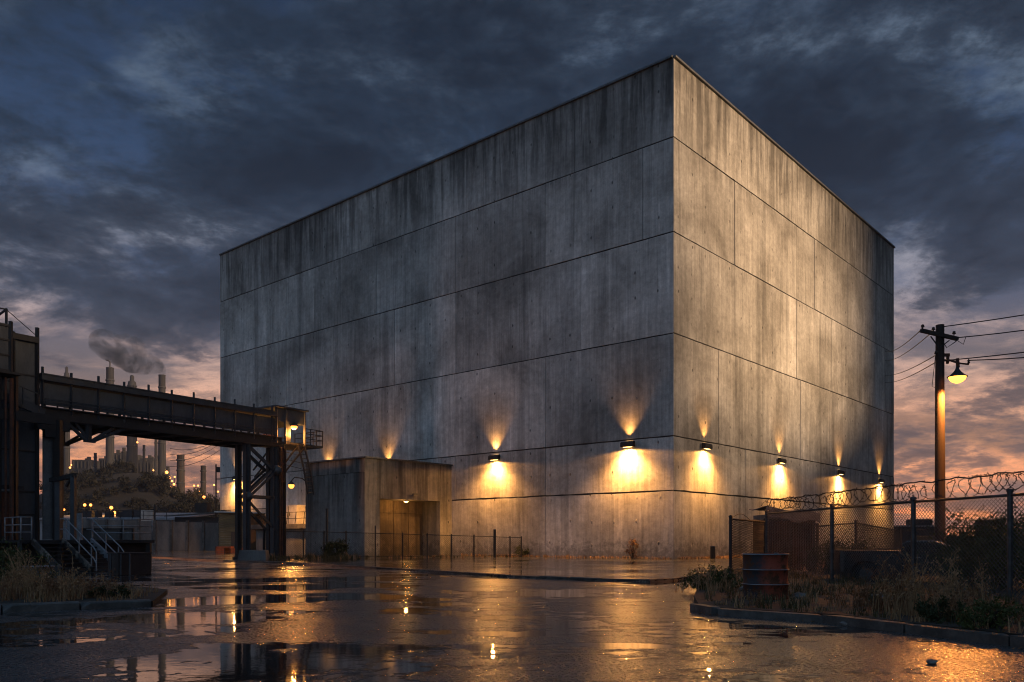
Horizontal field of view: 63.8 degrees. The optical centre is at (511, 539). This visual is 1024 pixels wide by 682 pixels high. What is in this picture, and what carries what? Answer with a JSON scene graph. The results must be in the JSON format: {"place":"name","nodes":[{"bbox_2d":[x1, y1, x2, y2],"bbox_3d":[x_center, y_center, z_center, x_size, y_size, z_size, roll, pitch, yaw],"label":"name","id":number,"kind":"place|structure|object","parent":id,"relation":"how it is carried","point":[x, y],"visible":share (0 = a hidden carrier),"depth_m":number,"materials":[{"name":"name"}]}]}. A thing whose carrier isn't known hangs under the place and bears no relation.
{"place":"outdoors","nodes":[
{"label":"outdoors","id":0,"kind":"place"},
{"bbox_2d":[39,470,189,539],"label":"hill","id":1,"kind":"structure","parent":0,"point":[149,496],"depth_m":262.18,"materials":[{"name":"plant"}]},
{"bbox_2d":[63,366,69,474],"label":"chimney","id":2,"kind":"object","parent":1,"relation":"on","point":[66,452],"visible":0.3,"depth_m":428.81,"materials":[{"name":"concrete"}]},
{"bbox_2d":[69,494,93,502],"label":"hill tree","id":3,"kind":"object","parent":1,"relation":"on","point":[84,500],"visible":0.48,"depth_m":254.56,"materials":[{"name":"green plant"}]},
{"bbox_2d":[89,476,102,487],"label":"hill tree","id":4,"kind":"object","parent":1,"relation":"on","point":[95,482],"visible":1,"depth_m":271.02,"materials":[{"name":"green plant"}]},
{"bbox_2d":[89,492,109,505],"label":"hill tree","id":5,"kind":"object","parent":1,"relation":"on","point":[98,498],"visible":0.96,"depth_m":249.38,"materials":[{"name":"green plant"}]},
{"bbox_2d":[98,469,115,482],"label":"hill tree","id":6,"kind":"object","parent":1,"relation":"on","point":[104,479],"visible":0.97,"depth_m":274.56,"materials":[{"name":"green plant"}]},
{"bbox_2d":[105,360,114,466],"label":"chimney","id":7,"kind":"object","parent":1,"relation":"on","point":[109,379],"visible":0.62,"depth_m":398.46,"materials":[{"name":"concrete"}]},
{"bbox_2d":[105,462,121,471],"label":"hill tree","id":8,"kind":"object","parent":1,"relation":"on","point":[110,467],"visible":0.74,"depth_m":297.19,"materials":[{"name":"green plant"}]},
{"bbox_2d":[106,485,122,495],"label":"hill tree","id":9,"kind":"object","parent":1,"relation":"on","point":[112,491],"visible":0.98,"depth_m":258.20,"materials":[{"name":"green plant"}]},
{"bbox_2d":[112,459,127,472],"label":"hill tree","id":10,"kind":"object","parent":1,"relation":"on","point":[120,464],"visible":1,"depth_m":290.41,"materials":[{"name":"green plant"}]},
{"bbox_2d":[119,478,138,492],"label":"hill tree","id":11,"kind":"object","parent":1,"relation":"on","point":[129,486],"visible":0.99,"depth_m":260.28,"materials":[{"name":"green plant"}]},
{"bbox_2d":[126,375,136,469],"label":"chimney","id":12,"kind":"object","parent":1,"relation":"on","point":[131,445],"visible":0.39,"depth_m":418.16,"materials":[{"name":"concrete"}]},
{"bbox_2d":[124,497,141,506],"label":"hill tree","id":13,"kind":"object","parent":1,"relation":"on","point":[131,502],"visible":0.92,"depth_m":248.47,"materials":[{"name":"green plant"}]},
{"bbox_2d":[134,497,148,505],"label":"hill tree","id":14,"kind":"object","parent":1,"relation":"on","point":[141,501],"visible":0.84,"depth_m":251.74,"materials":[{"name":"green plant"}]},
{"bbox_2d":[142,445,145,471],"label":"chimney","id":15,"kind":"object","parent":1,"relation":"on","point":[143,450],"visible":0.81,"depth_m":399.38,"materials":[{"name":"grey concrete"}]},
{"bbox_2d":[133,474,160,487],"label":"hill tree","id":16,"kind":"object","parent":1,"relation":"on","point":[142,482],"visible":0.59,"depth_m":266.49,"materials":[{"name":"green plant"}]},
{"bbox_2d":[143,476,159,491],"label":"hill tree","id":17,"kind":"object","parent":1,"relation":"on","point":[147,482],"visible":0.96,"depth_m":263.32,"materials":[{"name":"green plant"}]},
{"bbox_2d":[154,439,157,474],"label":"chimney","id":18,"kind":"object","parent":1,"relation":"on","point":[155,456],"visible":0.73,"depth_m":394.35,"materials":[{"name":"grey concrete"}]},
{"bbox_2d":[158,374,165,475],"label":"chimney","id":19,"kind":"object","parent":1,"relation":"on","point":[161,443],"visible":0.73,"depth_m":408.54,"materials":[{"name":"concrete"}]},
{"bbox_2d":[155,484,170,496],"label":"hill tree","id":20,"kind":"object","parent":1,"relation":"on","point":[162,489],"visible":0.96,"depth_m":264.65,"materials":[{"name":"green plant"}]},
{"bbox_2d":[154,472,171,487],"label":"hill tree","id":21,"kind":"object","parent":1,"relation":"on","point":[164,477],"visible":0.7,"depth_m":276.35,"materials":[{"name":"green plant"}]},
{"bbox_2d":[156,498,185,509],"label":"hill tree","id":22,"kind":"object","parent":1,"relation":"on","point":[163,503],"visible":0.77,"depth_m":251.08,"materials":[{"name":"green plant"}]},
{"bbox_2d":[163,500,184,512],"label":"hill tree","id":23,"kind":"object","parent":1,"relation":"on","point":[177,508],"visible":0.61,"depth_m":248.30,"materials":[{"name":"green plant"}]},
{"bbox_2d":[168,489,182,499],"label":"hill tree","id":24,"kind":"object","parent":1,"relation":"on","point":[174,493],"visible":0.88,"depth_m":270.54,"materials":[{"name":"green plant"}]},
{"bbox_2d":[176,455,184,492],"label":"chimney","id":25,"kind":"object","parent":1,"relation":"on","point":[180,483],"visible":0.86,"depth_m":378.56,"materials":[{"name":"concrete"}]},
{"bbox_2d":[179,493,196,508],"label":"hill tree","id":26,"kind":"object","parent":1,"relation":"on","point":[184,499],"visible":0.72,"depth_m":263.02,"materials":[{"name":"green plant"}]},
{"bbox_2d":[184,489,205,497],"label":"hill tree","id":27,"kind":"object","parent":1,"relation":"on","point":[194,494],"visible":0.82,"depth_m":299.15,"materials":[{"name":"green plant"}]},
{"bbox_2d":[200,465,205,495],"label":"chimney","id":28,"kind":"object","parent":1,"relation":"on","point":[203,477],"visible":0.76,"depth_m":418.84,"materials":[{"name":"concrete"}]},
{"bbox_2d":[286,505,304,523],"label":"white cabinet","id":29,"kind":"object","parent":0,"point":[299,510],"visible":0.41,"depth_m":75.68,"materials":[{"name":"paint"}]},
{"bbox_2d":[0,556,1023,681],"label":"asphalt yard","id":30,"kind":"structure","parent":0,"point":[209,621],"depth_m":11.65,"materials":[{"name":"grey asphalt"}]},
{"bbox_2d":[0,307,69,566],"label":"steel mill tower","id":31,"kind":"structure","parent":30,"relation":"on","point":[24,418],"depth_m":42.48,"materials":[{"name":"black metal"}]},
{"bbox_2d":[2,492,8,535],"bbox_3d":[-25.714,-1.300,41.672,0.060,2.200,0.950,0,0,34],"label":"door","id":32,"kind":"structure","parent":31,"relation":"in","point":[3,493],"depth_m":41.65,"materials":[{"name":"grey metal"}]},
{"bbox_2d":[49,473,76,569],"bbox_3d":[-21.296,-0.857,39.108,2.236,4.514,0.388,0,0,37],"label":"portal frame","id":33,"kind":"object","parent":30,"relation":"on","point":[71,478],"visible":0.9,"depth_m":38.64,"materials":[{"name":"black metal"}]},
{"bbox_2d":[63,513,82,539],"bbox_3d":[-21.636,0.050,40.525,0.945,2.700,0.130,0,0,0],"label":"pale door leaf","id":34,"kind":"object","parent":30,"relation":"on","point":[80,522],"visible":0.18,"depth_m":40.46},
{"bbox_2d":[0,599,150,612],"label":"road kerb","id":35,"kind":"structure","parent":30,"relation":"on","point":[37,606],"depth_m":16.41,"materials":[{"name":"concrete"}]},
{"bbox_2d":[0,516,154,570],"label":"loading platform","id":36,"kind":"structure","parent":30,"relation":"on","point":[136,545],"depth_m":38.48,"materials":[{"name":"black metal"}]},
{"bbox_2d":[31,518,123,572],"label":"steel steps","id":37,"kind":"structure","parent":30,"relation":"on","point":[79,557],"depth_m":36.46,"materials":[{"name":"paint"}]},
{"bbox_2d":[0,578,167,607],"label":"grass verge","id":38,"kind":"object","parent":30,"relation":"on","point":[154,597],"depth_m":18.49,"materials":[{"name":"green plant"}]},
{"bbox_2d":[0,533,60,585],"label":"bush","id":39,"kind":"object","parent":38,"relation":"on","point":[3,559],"visible":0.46,"depth_m":24.18,"materials":[{"name":"green plant"}]},
{"bbox_2d":[0,545,73,594],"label":"dry weed","id":40,"kind":"object","parent":38,"relation":"on","point":[28,564],"visible":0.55,"depth_m":20.22,"materials":[{"name":"plant"}]},
{"bbox_2d":[0,566,87,601],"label":"dry weed","id":41,"kind":"object","parent":38,"relation":"on","point":[3,591],"visible":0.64,"depth_m":17.81,"materials":[{"name":"brown plant"}]},
{"bbox_2d":[0,559,109,601],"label":"dry weed","id":42,"kind":"object","parent":38,"relation":"on","point":[31,578],"visible":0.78,"depth_m":17.77,"materials":[{"name":"plant"}]},
{"bbox_2d":[16,570,116,601],"bbox_3d":[-9.922,1.011,18.379,2.051,0.601,2.715,0,0,-27],"label":"dry weed","id":43,"kind":"object","parent":38,"relation":"on","point":[55,588],"visible":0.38,"depth_m":18.74,"materials":[{"name":"brown plant"}]},
{"bbox_2d":[57,568,147,598],"bbox_3d":[-9.308,0.974,18.736,2.077,0.675,1.615,0,0,-9],"label":"dry weed","id":44,"kind":"object","parent":38,"relation":"on","point":[116,586],"visible":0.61,"depth_m":18.42,"materials":[{"name":"plant"}]},
{"bbox_2d":[69,569,137,598],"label":"dry weed","id":45,"kind":"object","parent":38,"relation":"on","point":[96,592],"visible":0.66,"depth_m":18.66,"materials":[{"name":"brown plant"}]},
{"bbox_2d":[86,583,130,597],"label":"leafy weed","id":46,"kind":"object","parent":38,"relation":"on","point":[123,591],"visible":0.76,"depth_m":18.30,"materials":[{"name":"green plant"}]},
{"bbox_2d":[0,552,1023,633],"bbox_3d":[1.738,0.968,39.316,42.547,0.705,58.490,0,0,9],"label":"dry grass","id":47,"kind":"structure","parent":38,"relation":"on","point":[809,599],"depth_m":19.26,"materials":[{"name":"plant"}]},
{"bbox_2d":[83,528,133,539],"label":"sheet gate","id":48,"kind":"structure","parent":30,"relation":"on","point":[114,536],"depth_m":45.98,"materials":[{"name":"metal"}]},
{"bbox_2d":[107,552,151,575],"bbox_3d":[-15.105,0.953,32.445,1.278,0.895,1.518,0,0,41],"label":"steel bin","id":49,"kind":"object","parent":30,"relation":"on","point":[129,563],"visible":0.98,"depth_m":32.21,"materials":[{"name":"grey metal"}]},
{"bbox_2d":[139,504,155,520],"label":"white board","id":50,"kind":"object","parent":30,"relation":"on","point":[147,512],"visible":0.51,"depth_m":103.92,"materials":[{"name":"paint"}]},
{"bbox_2d":[77,509,219,549],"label":"perimeter wall","id":51,"kind":"structure","parent":30,"relation":"on","point":[172,535],"depth_m":99.88,"materials":[{"name":"concrete"}]},
{"bbox_2d":[164,503,218,522],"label":"tin roof shed","id":52,"kind":"structure","parent":30,"relation":"on","point":[202,508],"depth_m":106.00,"materials":[{"name":"metal"}]},
{"bbox_2d":[215,464,219,516],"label":"signal mast","id":53,"kind":"object","parent":30,"relation":"on","point":[217,469],"visible":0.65,"depth_m":109.94,"materials":[{"name":"black metal"}]},
{"bbox_2d":[215,546,233,552],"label":"orange crate","id":54,"kind":"object","parent":30,"relation":"on","point":[219,548],"visible":0.71,"depth_m":79.55,"materials":[{"name":"paint"}]},
{"bbox_2d":[214,511,265,551],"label":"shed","id":55,"kind":"structure","parent":30,"relation":"on","point":[227,527],"depth_m":85.19,"materials":[{"name":"white paint"}]},
{"bbox_2d":[237,550,269,559],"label":"barrier block","id":56,"kind":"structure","parent":30,"relation":"on","point":[253,555],"depth_m":53.59,"materials":[{"name":"concrete"}]},
{"bbox_2d":[251,511,304,554],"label":"loading dock","id":57,"kind":"object","parent":30,"relation":"on","point":[259,533],"visible":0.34,"depth_m":73.81,"materials":[{"name":"concrete"}]},
{"bbox_2d":[325,508,327,542],"bbox_3d":[-13.404,-0.435,59.500,0.180,3.670,0.180,0,0,0],"label":"pipe post","id":58,"kind":"object","parent":30,"relation":"on","point":[326,509],"visible":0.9,"depth_m":59.45,"materials":[{"name":"black metal"}]},
{"bbox_2d":[321,538,349,557],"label":"shrub","id":59,"kind":"object","parent":30,"relation":"on","point":[341,548],"visible":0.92,"depth_m":57.75,"materials":[{"name":"green plant"}]},
{"bbox_2d":[223,560,707,581],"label":"apron kerb","id":60,"kind":"structure","parent":30,"relation":"on","point":[651,580],"depth_m":30.37,"materials":[{"name":"concrete"}]},
{"bbox_2d":[152,550,826,581],"bbox_3d":[-3.626,1.367,62.948,94.048,0.105,68.870,0,0,9],"label":"concrete apron","id":61,"kind":"object","parent":30,"relation":"on","point":[623,569],"visible":0.52,"depth_m":43.56,"materials":[{"name":"grey concrete"}]},
{"bbox_2d":[232,443,286,559],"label":"gallery tower","id":62,"kind":"structure","parent":61,"relation":"on","point":[274,475],"depth_m":55.76,"materials":[{"name":"black metal"}]},
{"bbox_2d":[39,366,283,447],"bbox_3d":[-21.470,-7.235,50.685,3.350,3.730,16.100,0,0,34],"label":"conveyor gallery","id":63,"kind":"object","parent":62,"relation":"on","point":[71,393],"visible":0.89,"depth_m":48.56,"materials":[{"name":"metal"}]},
{"bbox_2d":[247,405,322,494],"bbox_3d":[-16.166,-6.160,58.396,3.469,5.941,4.717,0,0,34],"label":"gallery cabin","id":64,"kind":"object","parent":62,"relation":"on","point":[286,417],"visible":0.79,"depth_m":57.72,"materials":[{"name":"brown metal"}]},
{"bbox_2d":[304,456,452,555],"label":"concrete annex","id":65,"kind":"object","parent":61,"relation":"on","point":[363,495],"visible":0.77,"depth_m":66.31,"materials":[{"name":"concrete"}]},
{"bbox_2d":[380,500,421,555],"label":"door","id":66,"kind":"structure","parent":65,"relation":"in","point":[399,517],"depth_m":68.11,"materials":[{"name":"brown metal"}]},
{"bbox_2d":[263,526,521,557],"bbox_3d":[-8.273,0.202,59.324,18.609,2.426,0.218,0,0,-15],"label":"wire fence","id":67,"kind":"object","parent":61,"relation":"on","point":[494,543],"visible":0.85,"depth_m":59.53,"materials":[{"name":"black metal"}]},
{"bbox_2d":[514,545,528,556],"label":"wall weed","id":68,"kind":"object","parent":61,"relation":"on","point":[518,548],"depth_m":63.87,"materials":[{"name":"green plant"}]},
{"bbox_2d":[219,55,894,558],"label":"concrete building","id":69,"kind":"structure","parent":61,"relation":"on","point":[669,265],"depth_m":65.99,"materials":[{"name":"grey concrete"}]},
{"bbox_2d":[620,441,634,447],"bbox_3d":[8.148,-6.704,57.785,1.040,0.428,0.420,0,0,41],"label":"wall light","id":70,"kind":"object","parent":69,"relation":"attached to","point":[625,444],"visible":1,"depth_m":57.58,"materials":[{"name":"black metal"}]},
{"bbox_2d":[702,443,712,449],"bbox_3d":[13.884,-6.674,58.705,0.420,0.428,1.040,0,0,41],"label":"wall light","id":71,"kind":"object","parent":69,"relation":"attached to","point":[707,446],"visible":1,"depth_m":58.43,"materials":[{"name":"black metal"}]},
{"bbox_2d":[624,539,638,558],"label":"wall weed","id":72,"kind":"object","parent":61,"relation":"on","point":[632,549],"depth_m":57.14,"materials":[{"name":"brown plant"}]},
{"bbox_2d":[0,552,1023,635],"bbox_3d":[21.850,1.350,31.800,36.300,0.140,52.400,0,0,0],"label":"grass verge","id":73,"kind":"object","parent":30,"relation":"on","point":[699,595],"depth_m":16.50,"materials":[{"name":"green plant"}]},
{"bbox_2d":[674,562,742,592],"bbox_3d":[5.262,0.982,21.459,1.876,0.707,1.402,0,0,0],"label":"leafy weed","id":74,"kind":"object","parent":73,"relation":"on","point":[718,578],"visible":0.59,"depth_m":21.39,"materials":[{"name":"green plant"}]},
{"bbox_2d":[747,589,768,607],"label":"dry weed","id":75,"kind":"object","parent":73,"relation":"on","point":[759,596],"visible":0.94,"depth_m":15.57,"materials":[{"name":"brown plant"}]},
{"bbox_2d":[742,553,788,599],"bbox_3d":[5.512,0.780,17.900,0.996,1.000,0.996,0,0,0],"label":"oil drum","id":76,"kind":"object","parent":73,"relation":"on","point":[766,572],"visible":0.88,"depth_m":17.50,"materials":[{"name":"red paint"}]},
{"bbox_2d":[795,529,878,573],"bbox_3d":[12.510,0.471,31.058,3.127,1.787,2.820,0,0,0],"label":"bush","id":77,"kind":"object","parent":73,"relation":"on","point":[862,545],"visible":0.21,"depth_m":30.99,"materials":[{"name":"green plant"}]},
{"bbox_2d":[826,581,888,608],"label":"dry weed","id":78,"kind":"object","parent":73,"relation":"on","point":[858,604],"visible":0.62,"depth_m":15.69,"materials":[{"name":"brown plant"}]},
{"bbox_2d":[829,549,904,578],"bbox_3d":[11.621,0.779,26.660,2.050,0.957,2.072,0,0,0],"label":"steel skip","id":79,"kind":"object","parent":73,"relation":"on","point":[853,573],"visible":0.08,"depth_m":26.83,"materials":[{"name":"metal"}]},
{"bbox_2d":[852,553,931,612],"bbox_3d":[6.832,0.752,14.683,1.403,1.078,1.148,0,0,25],"label":"bush","id":80,"kind":"object","parent":73,"relation":"on","point":[882,588],"visible":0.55,"depth_m":14.65,"materials":[{"name":"green plant"}]},
{"bbox_2d":[761,471,1023,598],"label":"chain link fence","id":81,"kind":"object","parent":73,"relation":"on","point":[1009,495],"visible":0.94,"depth_m":21.70,"materials":[{"name":"metal"}]},
{"bbox_2d":[870,546,990,615],"bbox_3d":[7.201,0.702,14.453,1.911,1.179,1.843,0,0,0],"label":"dry weed","id":82,"kind":"object","parent":73,"relation":"on","point":[903,604],"visible":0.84,"depth_m":14.12,"materials":[{"name":"plant"}]},
{"bbox_2d":[885,571,985,620],"bbox_3d":[7.094,0.898,13.813,1.656,0.786,1.543,0,0,-34],"label":"dry weed","id":83,"kind":"object","parent":73,"relation":"on","point":[907,589],"visible":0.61,"depth_m":13.77,"materials":[{"name":"plant"}]},
{"bbox_2d":[912,584,968,623],"bbox_3d":[6.695,0.999,12.955,0.972,0.643,0.804,0,0,-30],"label":"leafy weed","id":84,"kind":"object","parent":73,"relation":"on","point":[922,609],"visible":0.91,"depth_m":12.83,"materials":[{"name":"green plant"}]},
{"bbox_2d":[919,324,969,541],"bbox_3d":[17.754,-3.786,33.655,1.760,10.173,1.183,0,0,40],"label":"utility pole","id":85,"kind":"object","parent":73,"relation":"on","point":[957,375],"visible":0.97,"depth_m":33.83,"materials":[{"name":"brown wood"}]},
{"bbox_2d":[944,314,1023,326],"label":"power line","id":86,"kind":"object","parent":85,"relation":"attached to","point":[984,320],"visible":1,"depth_m":32.55,"materials":[{"name":"black metal"}]},
{"bbox_2d":[952,352,1023,359],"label":"power line","id":87,"kind":"object","parent":85,"relation":"attached to","point":[990,356],"visible":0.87,"depth_m":32.45,"materials":[{"name":"black metal"}]},
{"bbox_2d":[958,330,1023,337],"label":"power line","id":88,"kind":"object","parent":85,"relation":"attached to","point":[990,334],"visible":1,"depth_m":32.54,"materials":[{"name":"black metal"}]},
{"bbox_2d":[925,539,1004,585],"bbox_3d":[12.719,0.546,22.576,2.038,1.576,1.877,0,0,-17],"label":"bush","id":89,"kind":"object","parent":73,"relation":"on","point":[958,562],"visible":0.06,"depth_m":22.68,"materials":[{"name":"green plant"}]},
{"bbox_2d":[907,576,1023,624],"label":"dry weed","id":90,"kind":"object","parent":73,"relation":"on","point":[971,601],"visible":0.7,"depth_m":12.78,"materials":[{"name":"brown plant"}]},
{"bbox_2d":[908,500,1023,589],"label":"bush","id":91,"kind":"object","parent":73,"relation":"on","point":[985,549],"visible":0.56,"depth_m":21.42,"materials":[{"name":"green plant"}]},
{"bbox_2d":[953,596,1023,631],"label":"leafy weed","id":92,"kind":"object","parent":73,"relation":"on","point":[967,617],"visible":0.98,"depth_m":11.78,"materials":[{"name":"green plant"}]},
{"bbox_2d":[729,514,764,573],"bbox_3d":[8.892,0.220,30.900,0.150,2.360,3.454,0,0,38],"label":"fence return","id":93,"kind":"object","parent":30,"relation":"on","point":[731,526],"visible":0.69,"depth_m":30.43,"materials":[{"name":"black metal"}]},
{"bbox_2d":[749,506,819,569],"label":"red shed","id":94,"kind":"structure","parent":30,"relation":"on","point":[759,517],"depth_m":34.49,"materials":[{"name":"red painted corrugated steel"},{"name":"black steel"}]},
{"bbox_2d":[690,604,1023,647],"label":"road kerb","id":95,"kind":"structure","parent":30,"relation":"on","point":[957,634],"depth_m":12.78,"materials":[{"name":"concrete"}]},
{"bbox_2d":[816,520,1017,565],"bbox_3d":[21.705,0.206,43.521,20.656,2.388,5.366,0,0,-33],"label":"yard fence","id":96,"kind":"object","parent":30,"relation":"on","point":[877,535],"visible":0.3,"depth_m":40.52,"materials":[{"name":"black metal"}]},
{"bbox_2d":[839,541,1005,583],"bbox_3d":[12.216,0.706,24.562,4.305,1.348,2.080,0,0,34],"label":"pickup truck","id":97,"kind":"object","parent":30,"relation":"on","point":[841,556],"visible":0.19,"depth_m":24.30,"materials":[{"name":"black paint"}]},
{"bbox_2d":[0,0,1023,534],"label":"sky","id":98,"kind":"structure","parent":0,"point":[143,143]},
{"bbox_2d":[894,519,933,546],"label":"industrial shed","id":99,"kind":"structure","parent":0,"point":[920,524],"depth_m":151.00,"materials":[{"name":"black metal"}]},
{"bbox_2d":[973,519,1004,544],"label":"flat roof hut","id":100,"kind":"object","parent":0,"point":[983,523],"visible":0.13,"depth_m":95.25,"materials":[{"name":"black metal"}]},
{"label":"ground","id":101,"kind":"structure","parent":0,"visible":0},
{"bbox_2d":[69,466,99,473],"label":"plant block","id":102,"kind":"structure","parent":101,"relation":"on","point":[76,470],"depth_m":415.00,"materials":[{"name":"concrete"}]},
{"bbox_2d":[72,457,99,467],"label":"plant block","id":103,"kind":"structure","parent":101,"relation":"on","point":[87,462],"depth_m":430.00,"materials":[{"name":"concrete"}]},
{"bbox_2d":[39,510,214,539],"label":"warehouse","id":104,"kind":"structure","parent":101,"relation":"on","point":[92,514],"depth_m":130.40,"materials":[{"name":"grey concrete"}]},
{"bbox_2d":[114,450,142,461],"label":"plant block","id":105,"kind":"structure","parent":101,"relation":"on","point":[118,455],"depth_m":445.00,"materials":[{"name":"concrete"}]},
{"bbox_2d":[138,458,153,472],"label":"plant block","id":106,"kind":"structure","parent":101,"relation":"on","point":[149,465],"depth_m":435.00,"materials":[{"name":"concrete"}]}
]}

